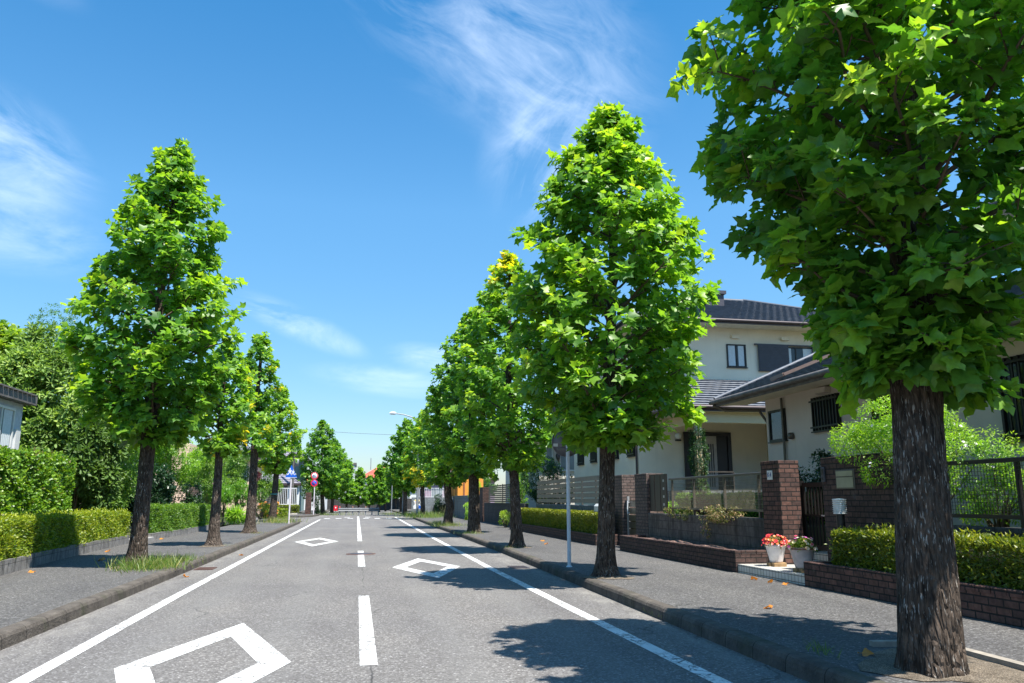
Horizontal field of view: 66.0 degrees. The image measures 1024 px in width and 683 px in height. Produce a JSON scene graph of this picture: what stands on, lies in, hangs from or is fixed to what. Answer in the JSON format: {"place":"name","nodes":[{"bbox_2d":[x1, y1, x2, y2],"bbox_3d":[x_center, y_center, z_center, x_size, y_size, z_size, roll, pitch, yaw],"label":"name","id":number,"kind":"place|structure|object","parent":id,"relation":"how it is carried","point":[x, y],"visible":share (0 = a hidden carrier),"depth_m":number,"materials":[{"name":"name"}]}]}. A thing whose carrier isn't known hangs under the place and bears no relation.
{"place":"outdoors","nodes":[
{"label":"outdoors","id":0,"kind":"place"},
{"bbox_2d":[0,518,297,627],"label":"pavement","id":1,"kind":"structure","parent":0,"point":[27,594],"depth_m":13.79,"materials":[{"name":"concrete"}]},
{"bbox_2d":[0,535,128,575],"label":"stone edging","id":2,"kind":"object","parent":1,"relation":"on","point":[10,565],"visible":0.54,"depth_m":17.11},
{"bbox_2d":[94,548,204,573],"bbox_3d":[-6.997,4.274,15.520,2.771,0.336,2.478,-10,-15,41],"label":"grass tuft","id":3,"kind":"object","parent":1,"relation":"on","point":[149,564],"visible":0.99,"depth_m":15.11,"materials":[{"name":"plant"}]},
{"bbox_2d":[148,525,208,539],"bbox_3d":[-12.669,7.354,30.519,0.214,0.248,9.591,2,-12,-9],"label":"stone edging","id":4,"kind":"object","parent":1,"relation":"on","point":[159,535],"visible":0.62,"depth_m":28.90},
{"bbox_2d":[224,501,245,525],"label":"strap leaved plant","id":5,"kind":"object","parent":1,"relation":"on","point":[234,515],"visible":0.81,"depth_m":41.82,"materials":[{"name":"green plant"}]},
{"bbox_2d":[223,479,257,509],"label":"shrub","id":6,"kind":"object","parent":1,"relation":"on","point":[243,497],"visible":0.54,"depth_m":43.69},
{"bbox_2d":[246,471,283,517],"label":"shrub","id":7,"kind":"object","parent":1,"relation":"on","point":[267,484],"visible":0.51,"depth_m":54.52,"materials":[{"name":"green plant"}]},
{"bbox_2d":[125,514,260,537],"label":"terrain","id":8,"kind":"structure","parent":0,"point":[129,531],"depth_m":42.17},
{"bbox_2d":[0,383,37,449],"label":"house","id":9,"kind":"structure","parent":8,"relation":"on","point":[13,401],"depth_m":20.63,"materials":[{"name":"white plastic"}]},
{"bbox_2d":[0,404,15,448],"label":"window","id":10,"kind":"structure","parent":9,"relation":"in","point":[7,414],"depth_m":20.45,"materials":[{"name":"glass"}]},
{"bbox_2d":[0,319,73,392],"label":"garden tree","id":11,"kind":"object","parent":8,"relation":"on","point":[7,332],"visible":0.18,"depth_m":27.79,"materials":[{"name":"green plant"}]},
{"bbox_2d":[0,445,76,516],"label":"hedge","id":12,"kind":"object","parent":8,"relation":"on","point":[34,480],"visible":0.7,"depth_m":18.32,"materials":[{"name":"plant"}]},
{"bbox_2d":[25,303,99,409],"bbox_3d":[-17.950,2.826,30.594,3.953,8.898,3.072,2,-12,-11],"label":"garden tree","id":13,"kind":"object","parent":8,"relation":"on","point":[64,320],"visible":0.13,"depth_m":30.85,"materials":[{"name":"green plant"}]},
{"bbox_2d":[0,507,132,559],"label":"hedge","id":14,"kind":"object","parent":8,"relation":"on","point":[23,534],"visible":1,"depth_m":17.28,"materials":[{"name":"green plant"}]},
{"bbox_2d":[0,320,144,464],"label":"whorl leaved tree","id":15,"kind":"object","parent":8,"relation":"on","point":[48,422],"visible":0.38,"depth_m":24.14,"materials":[{"name":"green plant"}]},
{"bbox_2d":[63,413,129,511],"bbox_3d":[-12.793,4.003,23.226,2.339,3.700,2.161,-4,-12,17],"label":"whorl leaved tree","id":16,"kind":"object","parent":8,"relation":"on","point":[94,477],"visible":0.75,"depth_m":23.06,"materials":[{"name":"green plant"}]},
{"bbox_2d":[94,446,139,509],"bbox_3d":[-13.147,4.786,26.092,1.839,3.240,1.935,2,-12,-11],"label":"shrub","id":17,"kind":"object","parent":8,"relation":"on","point":[128,472],"visible":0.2,"depth_m":25.79,"materials":[{"name":"green plant"}]},
{"bbox_2d":[111,460,177,526],"bbox_3d":[-13.606,5.653,28.814,2.586,2.724,2.170,2,-12,-11],"label":"evergreen shrub","id":18,"kind":"object","parent":8,"relation":"on","point":[163,487],"visible":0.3,"depth_m":28.59,"materials":[{"name":"green plant"}]},
{"bbox_2d":[127,424,205,500],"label":"garden tree","id":19,"kind":"object","parent":8,"relation":"on","point":[184,467],"visible":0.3,"depth_m":32.07,"materials":[{"name":"green plant"}]},
{"bbox_2d":[132,501,210,532],"bbox_3d":[-12.962,6.782,30.641,1.042,1.153,9.764,2,-12,-11],"label":"hedge","id":20,"kind":"object","parent":8,"relation":"on","point":[172,516],"visible":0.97,"depth_m":29.22,"materials":[{"name":"green plant"}]},
{"bbox_2d":[172,481,204,510],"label":"evergreen shrub","id":21,"kind":"object","parent":8,"relation":"on","point":[188,497],"visible":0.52,"depth_m":33.51,"materials":[{"name":"green plant"}]},
{"bbox_2d":[176,452,244,504],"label":"shrub","id":22,"kind":"object","parent":8,"relation":"on","point":[206,484],"visible":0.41,"depth_m":44.68,"materials":[{"name":"green plant"}]},
{"bbox_2d":[171,442,266,513],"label":"house","id":23,"kind":"structure","parent":8,"relation":"on","point":[228,505],"depth_m":59.05,"materials":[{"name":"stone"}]},
{"bbox_2d":[222,446,249,505],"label":"garden tree","id":24,"kind":"object","parent":8,"relation":"on","point":[232,465],"visible":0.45,"depth_m":48.20,"materials":[{"name":"green plant"}]},
{"bbox_2d":[250,446,311,510],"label":"house","id":25,"kind":"structure","parent":8,"relation":"on","point":[299,499],"depth_m":77.55,"materials":[{"name":"stone"}]},
{"bbox_2d":[290,509,328,517],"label":"pavement","id":26,"kind":"structure","parent":0,"point":[300,513],"depth_m":70.68,"materials":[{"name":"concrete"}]},
{"bbox_2d":[295,474,327,501],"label":"garden tree","id":27,"kind":"object","parent":26,"relation":"on","point":[311,490],"visible":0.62,"depth_m":76.09,"materials":[{"name":"green plant"}]},
{"bbox_2d":[0,510,809,682],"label":"road","id":28,"kind":"structure","parent":0,"point":[296,604],"depth_m":9.27,"materials":[{"name":"asphalt"}]},
{"bbox_2d":[0,519,299,650],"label":"kerb","id":29,"kind":"structure","parent":28,"relation":"on","point":[19,632],"depth_m":10.77,"materials":[{"name":"concrete"}]},
{"bbox_2d":[9,520,317,682],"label":"lane line","id":30,"kind":"object","parent":28,"relation":"on","point":[30,676],"visible":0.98,"depth_m":8.76,"materials":[{"name":"paint"}]},
{"bbox_2d":[114,623,290,682],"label":"road marking","id":31,"kind":"object","parent":28,"relation":"on","point":[138,675],"visible":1,"depth_m":7.32,"materials":[{"name":"paint"}]},
{"bbox_2d":[299,419,349,513],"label":"tulip tree","id":32,"kind":"object","parent":28,"relation":"on","point":[320,439],"visible":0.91,"depth_m":77.28,"materials":[{"name":"green plant"}]},
{"bbox_2d":[316,439,352,512],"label":"tulip tree","id":33,"kind":"object","parent":28,"relation":"on","point":[340,491],"visible":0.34,"depth_m":88.05,"materials":[{"name":"green plant"}]},
{"bbox_2d":[338,458,358,507],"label":"tulip tree","id":34,"kind":"object","parent":28,"relation":"on","point":[348,497],"visible":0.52,"depth_m":92.17,"materials":[{"name":"green plant"}]},
{"bbox_2d":[353,467,368,511],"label":"tulip tree","id":35,"kind":"object","parent":28,"relation":"on","point":[361,497],"visible":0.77,"depth_m":94.36,"materials":[{"name":"green plant"}]},
{"bbox_2d":[359,596,377,664],"bbox_3d":[-1.777,3.396,9.575,0.158,0.001,5.280,2,-12,-11],"label":"line","id":36,"kind":"object","parent":28,"relation":"on","point":[364,630],"visible":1,"depth_m":8.69,"materials":[{"name":"paint"}]},
{"bbox_2d":[327,499,411,509],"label":"boundary wall","id":37,"kind":"structure","parent":28,"relation":"on","point":[382,507],"depth_m":110.10,"materials":[{"name":"concrete"}]},
{"bbox_2d":[370,464,390,511],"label":"tulip tree","id":38,"kind":"object","parent":28,"relation":"on","point":[379,495],"visible":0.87,"depth_m":93.78,"materials":[{"name":"green plant"}]},
{"bbox_2d":[379,418,420,514],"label":"tulip tree","id":39,"kind":"object","parent":28,"relation":"on","point":[405,486],"visible":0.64,"depth_m":74.11,"materials":[{"name":"green plant"}]},
{"bbox_2d":[393,558,456,577],"bbox_3d":[-1.878,4.953,17.334,1.441,0.001,4.996,-1,-11,5],"label":"road marking","id":40,"kind":"object","parent":28,"relation":"on","point":[445,570],"visible":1,"depth_m":16.90,"materials":[{"name":"paint"}]},
{"bbox_2d":[398,518,730,682],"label":"lane line","id":41,"kind":"object","parent":28,"relation":"on","point":[713,678],"visible":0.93,"depth_m":8.96,"materials":[{"name":"paint"}]},
{"bbox_2d":[413,517,886,682],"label":"kerb","id":42,"kind":"structure","parent":28,"relation":"on","point":[802,666],"depth_m":8.31,"materials":[{"name":"concrete"}]},
{"bbox_2d":[0,0,1023,500],"label":"sky","id":43,"kind":"structure","parent":0,"point":[370,162],"materials":[{"name":"blue"}]},
{"bbox_2d":[536,504,593,510],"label":"garden wall","id":44,"kind":"structure","parent":0,"point":[572,507],"depth_m":29.43,"materials":[{"name":"grey concrete"}]},
{"bbox_2d":[537,475,598,504],"bbox_3d":[2.105,5.593,29.208,0.080,1.025,10.400,2,-12,-11],"label":"slat fence","id":45,"kind":"object","parent":44,"relation":"on","point":[595,489],"visible":0.74,"depth_m":28.68,"materials":[{"name":"grey metal"}]},
{"bbox_2d":[434,505,826,550],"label":"terrain","id":46,"kind":"structure","parent":0,"point":[808,531],"depth_m":14.91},
{"bbox_2d":[506,435,574,507],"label":"house","id":47,"kind":"structure","parent":46,"relation":"on","point":[553,454],"depth_m":42.86,"materials":[{"name":"tile"}]},
{"bbox_2d":[519,455,574,504],"bbox_3d":[1.661,6.787,38.066,3.043,2.735,2.554,2,-12,-11],"label":"shrub","id":48,"kind":"object","parent":46,"relation":"on","point":[551,468],"visible":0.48,"depth_m":37.73,"materials":[{"name":"green plant"}]},
{"bbox_2d":[574,290,815,513],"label":"house","id":49,"kind":"structure","parent":46,"relation":"on","point":[743,341],"depth_m":29.38,"materials":[{"name":"paint"}]},
{"bbox_2d":[687,424,710,493],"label":"shrub","id":50,"kind":"object","parent":49,"relation":"attached to","point":[703,467],"visible":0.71,"depth_m":26.00,"materials":[{"name":"green plant"}]},
{"bbox_2d":[683,432,733,489],"bbox_3d":[7.161,4.373,28.733,1.820,2.130,0.100,2,-12,-11],"label":"door","id":51,"kind":"structure","parent":49,"relation":"in","point":[719,443],"depth_m":28.79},
{"bbox_2d":[726,344,747,368],"bbox_3d":[8.484,0.553,29.770,0.840,0.910,0.080,2,-12,-11],"label":"window","id":52,"kind":"structure","parent":49,"relation":"in","point":[736,353],"depth_m":29.78,"materials":[{"name":"glass"}]},
{"bbox_2d":[758,347,811,371],"bbox_3d":[10.900,0.698,30.217,3.180,0.980,0.080,2,-12,-11],"label":"window","id":53,"kind":"structure","parent":49,"relation":"in","point":[795,353],"depth_m":30.31,"materials":[{"name":"glass"}]},
{"bbox_2d":[676,490,824,524],"bbox_3d":[5.655,4.077,19.362,1.064,0.880,6.559,2,-12,-11],"label":"hedge","id":54,"kind":"object","parent":46,"relation":"on","point":[729,495],"visible":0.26,"depth_m":18.83,"materials":[{"name":"green plant"}]},
{"bbox_2d":[798,448,833,525],"bbox_3d":[6.071,2.912,15.766,0.972,1.555,0.794,5,-12,-24],"label":"shrub","id":55,"kind":"object","parent":46,"relation":"on","point":[820,454],"visible":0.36,"depth_m":15.73,"materials":[{"name":"green plant"}]},
{"bbox_2d":[827,394,1023,499],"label":"flowering shrub","id":56,"kind":"object","parent":46,"relation":"on","point":[884,429],"visible":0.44,"depth_m":11.65,"materials":[{"name":"green plant"}]},
{"bbox_2d":[949,436,1023,526],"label":"flowering shrub","id":57,"kind":"object","parent":46,"relation":"on","point":[1003,522],"visible":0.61,"depth_m":10.02,"materials":[{"name":"green plant"}]},
{"bbox_2d":[627,496,635,534],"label":"side gate","id":58,"kind":"structure","parent":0,"point":[631,518],"depth_m":22.73,"materials":[{"name":"silver metal"}]},
{"bbox_2d":[420,515,1023,682],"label":"pavement","id":59,"kind":"structure","parent":0,"point":[795,616],"depth_m":9.88,"materials":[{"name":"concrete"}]},
{"bbox_2d":[400,409,437,516],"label":"tulip tree","id":60,"kind":"object","parent":59,"relation":"on","point":[417,481],"visible":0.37,"depth_m":59.67,"materials":[{"name":"green plant"}]},
{"bbox_2d":[386,509,456,518],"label":"grass tuft","id":61,"kind":"object","parent":59,"relation":"on","point":[428,515],"visible":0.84,"depth_m":58.88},
{"bbox_2d":[454,495,468,517],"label":"garden wall","id":62,"kind":"structure","parent":59,"relation":"on","point":[459,509],"depth_m":58.37,"materials":[{"name":"grey concrete"}]},
{"bbox_2d":[479,487,488,521],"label":"brick pillar","id":63,"kind":"structure","parent":59,"relation":"on","point":[483,495],"depth_m":48.02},
{"bbox_2d":[484,503,528,525],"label":"garden wall","id":64,"kind":"structure","parent":59,"relation":"on","point":[492,512],"depth_m":43.50,"materials":[{"name":"concrete"}]},
{"bbox_2d":[489,484,509,502],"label":"louvre fence","id":65,"kind":"object","parent":64,"relation":"on","point":[493,490],"visible":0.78,"depth_m":42.85,"materials":[{"name":"black metal"}]},
{"bbox_2d":[552,390,575,566],"bbox_3d":[1.120,2.707,15.907,0.616,3.590,0.127,2,-12,-11],"label":"traffic sign","id":66,"kind":"object","parent":59,"relation":"on","point":[559,449],"visible":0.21,"depth_m":15.88,"materials":[{"name":"metal"}]},
{"bbox_2d":[509,522,619,545],"bbox_3d":[1.505,7.058,29.315,0.731,0.334,13.410,2,-12,-11],"label":"brick planter","id":67,"kind":"object","parent":59,"relation":"on","point":[585,538],"visible":0.74,"depth_m":26.48,"materials":[{"name":"brick"}]},
{"bbox_2d":[521,507,597,533],"bbox_3d":[1.551,6.567,29.201,0.667,0.798,12.781,2,-12,-11],"label":"hedge","id":68,"kind":"object","parent":67,"relation":"in","point":[585,521],"visible":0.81,"depth_m":27.26,"materials":[{"name":"green plant"}]},
{"bbox_2d":[583,575,633,578],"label":"tree pit soil","id":69,"kind":"object","parent":59,"relation":"on","point":[619,577],"visible":0.55,"depth_m":13.25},
{"bbox_2d":[499,100,721,576],"bbox_3d":[1.813,-0.331,14.390,4.281,9.032,4.005,2,-12,-11],"label":"tulip tree","id":70,"kind":"object","parent":69,"relation":"on","point":[590,419],"visible":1,"depth_m":13.73,"materials":[{"name":"green plant"}]},
{"bbox_2d":[615,475,635,536],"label":"brick pillar","id":71,"kind":"structure","parent":59,"relation":"on","point":[624,486],"depth_m":23.25,"materials":[{"name":"brick"}]},
{"bbox_2d":[634,473,663,537],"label":"brick pillar","id":72,"kind":"structure","parent":59,"relation":"on","point":[642,500],"depth_m":21.48,"materials":[{"name":"brick"}]},
{"bbox_2d":[619,535,769,572],"bbox_3d":[3.806,4.673,17.625,0.730,0.411,6.610,2,-12,-11],"label":"brick planter","id":73,"kind":"object","parent":59,"relation":"on","point":[718,557],"visible":0.98,"depth_m":16.23,"materials":[{"name":"brick"}]},
{"bbox_2d":[648,513,765,549],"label":"garden wall","id":74,"kind":"structure","parent":59,"relation":"on","point":[743,533],"depth_m":17.32,"materials":[{"name":"concrete"}]},
{"bbox_2d":[649,474,667,511],"bbox_3d":[3.824,3.959,20.619,0.047,0.950,1.180,2,-12,-11],"label":"fence panel","id":75,"kind":"object","parent":74,"relation":"on","point":[658,489],"visible":0.98,"depth_m":20.55,"materials":[{"name":"black metal"}]},
{"bbox_2d":[668,472,762,517],"bbox_3d":[4.420,3.428,17.492,0.078,0.900,4.770,2,-12,-11],"label":"fence","id":76,"kind":"object","parent":74,"relation":"on","point":[722,494],"visible":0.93,"depth_m":17.02,"materials":[{"name":"grey metal"}]},
{"bbox_2d":[704,504,746,523],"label":"flowering shrub","id":77,"kind":"object","parent":74,"relation":"on","point":[717,519],"visible":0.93,"depth_m":16.57,"materials":[{"name":"green plant"}]},
{"bbox_2d":[760,460,803,563],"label":"brick pillar","id":78,"kind":"structure","parent":59,"relation":"on","point":[782,513],"depth_m":14.60,"materials":[{"name":"brick"}]},
{"bbox_2d":[738,551,827,584],"bbox_3d":[5.567,3.880,13.566,2.540,0.370,2.390,2,-12,-11],"label":"tiled step","id":79,"kind":"object","parent":59,"relation":"on","point":[787,574],"visible":0.11,"depth_m":13.45,"materials":[{"name":"white tile"}]},
{"bbox_2d":[761,534,787,566],"bbox_3d":[4.658,3.694,13.977,0.469,0.556,0.473,2,-12,-11],"label":"flower pot","id":80,"kind":"object","parent":79,"relation":"on","point":[775,547],"visible":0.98,"depth_m":13.85,"materials":[{"name":"white ceramic"}]},
{"bbox_2d":[785,535,817,572],"bbox_3d":[4.724,3.451,12.843,0.518,0.585,0.512,-8,-14,34],"label":"flower pot","id":81,"kind":"object","parent":79,"relation":"on","point":[801,554],"visible":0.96,"depth_m":12.71,"materials":[{"name":"grey ceramic"}]},
{"bbox_2d":[799,481,826,550],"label":"garden gate","id":82,"kind":"structure","parent":79,"relation":"on","point":[803,485],"depth_m":14.44,"materials":[{"name":"black metal"}]},
{"bbox_2d":[820,452,894,560],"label":"brick wall","id":83,"kind":"structure","parent":59,"relation":"on","point":[866,504],"depth_m":12.28,"materials":[{"name":"brown brick"}]},
{"bbox_2d":[803,561,1023,627],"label":"brick planter","id":84,"kind":"object","parent":59,"relation":"on","point":[995,604],"visible":0.69,"depth_m":10.19,"materials":[{"name":"brick"}]},
{"bbox_2d":[832,498,846,564],"bbox_3d":[5.043,2.934,12.058,0.208,1.050,0.208,2,-12,-11],"label":"garden lamp","id":85,"kind":"object","parent":84,"relation":"on","point":[839,505],"visible":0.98,"depth_m":12.06,"materials":[{"name":"glass"}]},
{"bbox_2d":[825,522,1023,589],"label":"hedge","id":86,"kind":"object","parent":84,"relation":"on","point":[989,559],"visible":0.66,"depth_m":9.20,"materials":[{"name":"green plant"}]},
{"bbox_2d":[858,648,1023,682],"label":"tree pit soil","id":87,"kind":"object","parent":59,"relation":"on","point":[981,671],"visible":0.5,"depth_m":5.99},
{"bbox_2d":[666,0,1023,678],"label":"tulip tree","id":88,"kind":"object","parent":87,"relation":"on","point":[915,319],"visible":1,"depth_m":6.18,"materials":[{"name":"green plant"}]},
{"bbox_2d":[869,640,1023,670],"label":"tree pit edging","id":89,"kind":"object","parent":59,"relation":"on","point":[1012,663],"visible":0.3,"depth_m":6.49,"materials":[{"name":"concrete"}]},
{"bbox_2d":[953,525,1023,537],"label":"garden wall","id":90,"kind":"structure","parent":59,"relation":"on","point":[1003,530],"depth_m":9.63,"materials":[{"name":"brick"}]},
{"bbox_2d":[947,456,1023,527],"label":"fence","id":91,"kind":"object","parent":90,"relation":"on","point":[1016,461],"visible":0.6,"depth_m":9.68,"materials":[{"name":"black metal"}]},
{"bbox_2d":[709,201,1023,527],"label":"house","id":92,"kind":"structure","parent":0,"point":[799,397],"depth_m":17.19,"materials":[{"name":"paint"}]},
{"bbox_2d":[768,408,787,443],"bbox_3d":[6.439,2.057,19.172,0.080,0.790,0.830,2,-12,-11],"label":"window","id":93,"kind":"structure","parent":92,"relation":"in","point":[774,416],"depth_m":19.23,"materials":[{"name":"glass"}]},
{"bbox_2d":[808,393,841,432],"bbox_3d":[6.824,1.569,17.196,0.095,0.770,1.090,2,-12,-11],"label":"window","id":94,"kind":"structure","parent":92,"relation":"in","point":[824,410],"depth_m":17.15,"materials":[{"name":"black metal"}]},
{"bbox_2d":[998,354,1023,441],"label":"window","id":95,"kind":"structure","parent":92,"relation":"in","point":[1015,365],"depth_m":12.22,"materials":[{"name":"black metal"}]},
{"label":"ground","id":96,"kind":"structure","parent":0,"visible":0},
{"bbox_2d":[220,482,233,524],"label":"clipped conifer","id":97,"kind":"object","parent":96,"relation":"on","point":[226,498],"visible":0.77,"depth_m":40.51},
{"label":"tree pit soil","id":98,"kind":"structure","parent":0,"visible":0},
{"bbox_2d":[448,249,561,547],"bbox_3d":[-0.004,1.512,22.754,3.512,8.708,3.990,2,-12,-11],"label":"tulip tree","id":99,"kind":"object","parent":98,"relation":"on","point":[528,455],"visible":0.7,"depth_m":22.14,"materials":[{"name":"green plant"}]},
{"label":"tree pit soil","id":100,"kind":"structure","parent":0,"visible":0},
{"bbox_2d":[418,305,521,532],"bbox_3d":[-1.647,3.060,32.336,4.518,9.443,4.287,2,-12,-11],"label":"tulip tree","id":101,"kind":"object","parent":100,"relation":"on","point":[470,465],"visible":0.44,"depth_m":31.60,"materials":[{"name":"green plant"}]},
{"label":"tree pit soil","id":102,"kind":"structure","parent":0,"visible":0},
{"bbox_2d":[411,374,468,524],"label":"tulip tree","id":103,"kind":"object","parent":102,"relation":"on","point":[446,478],"visible":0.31,"depth_m":40.86,"materials":[{"name":"green plant"}]},
{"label":"tree pit soil","id":104,"kind":"structure","parent":0,"visible":0},
{"bbox_2d":[54,138,248,566],"bbox_3d":[-7.471,0.024,16.469,3.794,9.153,3.563,2,-12,-11],"label":"tulip tree","id":105,"kind":"object","parent":104,"relation":"on","point":[163,206],"visible":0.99,"depth_m":15.96,"materials":[{"name":"green plant"}]},
{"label":"tree pit soil","id":106,"kind":"structure","parent":0,"visible":0},
{"bbox_2d":[182,343,267,545],"bbox_3d":[-8.512,2.940,23.083,2.609,6.038,2.407,2,-12,-11],"label":"tulip tree","id":107,"kind":"object","parent":106,"relation":"on","point":[223,441],"visible":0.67,"depth_m":22.92,"materials":[{"name":"green plant"}]},
{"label":"tree pit soil","id":108,"kind":"structure","parent":0,"visible":0},
{"bbox_2d":[237,331,284,532],"bbox_3d":[-10.399,3.612,32.239,2.112,8.321,2.083,-9,-15,39],"label":"tulip tree","id":109,"kind":"object","parent":108,"relation":"on","point":[259,447],"visible":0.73,"depth_m":32.19,"materials":[{"name":"green plant"}]},
{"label":"tree pit soil","id":110,"kind":"structure","parent":0,"visible":0},
{"bbox_2d":[258,385,307,520],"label":"tulip tree","id":111,"kind":"object","parent":110,"relation":"on","point":[277,465],"visible":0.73,"depth_m":47.83,"materials":[{"name":"green plant"}]},
{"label":"pavement","id":112,"kind":"structure","parent":0,"visible":0},
{"bbox_2d":[411,497,444,512],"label":"garden wall","id":113,"kind":"structure","parent":112,"relation":"on","point":[429,503],"depth_m":82.14,"materials":[{"name":"grey concrete"}]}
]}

